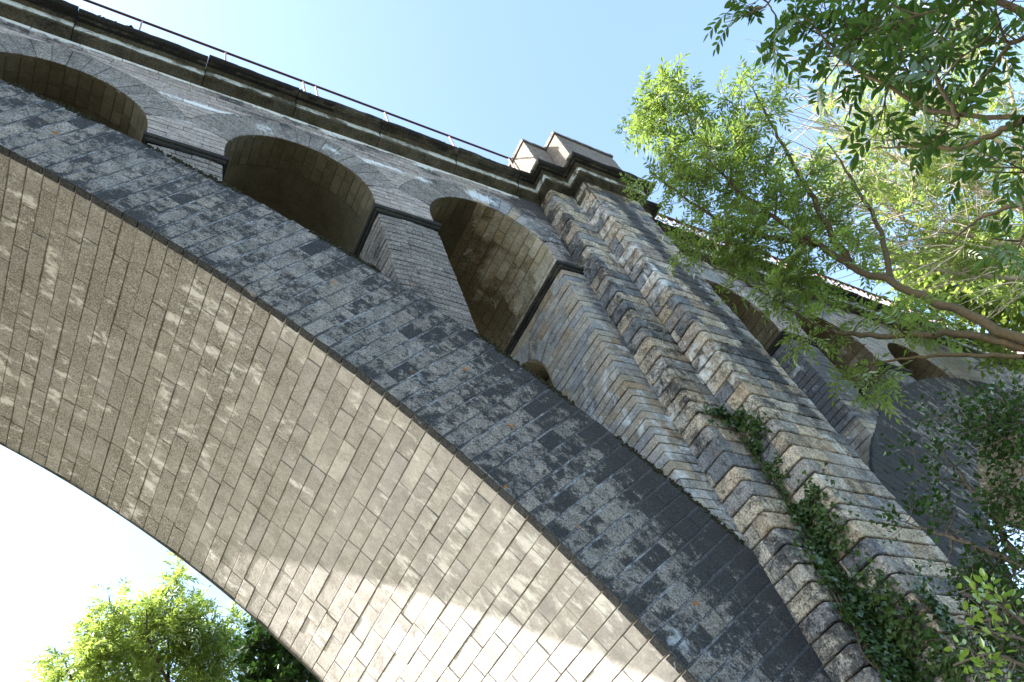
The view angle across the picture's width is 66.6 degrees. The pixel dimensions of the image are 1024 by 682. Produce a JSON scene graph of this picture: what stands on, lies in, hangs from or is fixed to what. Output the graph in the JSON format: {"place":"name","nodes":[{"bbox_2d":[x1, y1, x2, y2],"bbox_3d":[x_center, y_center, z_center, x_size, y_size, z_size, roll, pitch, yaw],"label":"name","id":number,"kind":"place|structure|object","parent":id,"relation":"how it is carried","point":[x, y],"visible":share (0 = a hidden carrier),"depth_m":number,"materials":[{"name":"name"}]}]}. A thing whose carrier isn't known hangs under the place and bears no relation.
{"place":"outdoors","nodes":[
{"label":"outdoors","id":0,"kind":"place"},
{"bbox_2d":[0,0,1023,681],"label":"sky","id":1,"kind":"structure","parent":0,"point":[492,75],"materials":[{"name":"blue"}]},
{"bbox_3d":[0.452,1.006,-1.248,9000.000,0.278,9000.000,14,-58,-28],"label":"ground","id":2,"kind":"structure","parent":0,"visible":0},
{"bbox_2d":[22,549,256,681],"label":"ash tree","id":3,"kind":"object","parent":2,"relation":"on","point":[188,648],"visible":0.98,"depth_m":15.08,"materials":[{"name":"green plant"}]},
{"bbox_2d":[230,617,319,681],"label":"broadleaf tree","id":4,"kind":"object","parent":2,"relation":"on","point":[276,660],"visible":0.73,"depth_m":14.28,"materials":[{"name":"green plant"}]},
{"bbox_2d":[0,0,1023,681],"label":"viaduct","id":5,"kind":"object","parent":2,"relation":"on","point":[322,388],"visible":0.84,"depth_m":9.98,"materials":[{"name":"stone"}]},
{"bbox_2d":[83,0,514,167],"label":"railing","id":6,"kind":"object","parent":5,"relation":"on","point":[271,69],"visible":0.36,"depth_m":15.39,"materials":[{"name":"black metal"}]},
{"bbox_2d":[655,213,1023,353],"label":"railing","id":7,"kind":"object","parent":5,"relation":"on","point":[773,258],"visible":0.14,"depth_m":23.18,"materials":[{"name":"black metal"}]},
{"bbox_2d":[695,395,1013,681],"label":"ivy","id":8,"kind":"object","parent":5,"relation":"attached to","point":[853,615],"visible":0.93,"depth_m":8.53,"materials":[{"name":"green plant"}]},
{"bbox_2d":[612,52,1023,424],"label":"ash tree","id":9,"kind":"object","parent":2,"relation":"on","point":[739,256],"visible":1,"depth_m":10.31,"materials":[{"name":"green plant"}]},
{"bbox_2d":[703,0,1023,282],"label":"ash tree","id":10,"kind":"object","parent":2,"relation":"on","point":[907,27],"visible":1,"depth_m":3.92,"materials":[{"name":"green plant"}]},
{"bbox_2d":[747,0,1023,330],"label":"ash tree","id":11,"kind":"object","parent":2,"relation":"on","point":[926,190],"visible":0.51,"depth_m":15.24,"materials":[{"name":"green plant"}]},
{"bbox_2d":[871,220,1023,386],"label":"broadleaf tree","id":12,"kind":"object","parent":2,"relation":"on","point":[1013,315],"visible":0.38,"depth_m":20.85,"materials":[{"name":"green plant"}]},
{"bbox_2d":[872,365,1023,681],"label":"hazel tree","id":13,"kind":"object","parent":2,"relation":"on","point":[1003,426],"visible":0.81,"depth_m":7.23,"materials":[{"name":"green plant"}]},
{"bbox_2d":[944,568,1023,681],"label":"shrub","id":14,"kind":"object","parent":2,"relation":"on","point":[986,596],"visible":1,"depth_m":3.24,"materials":[{"name":"green plant"}]}
]}

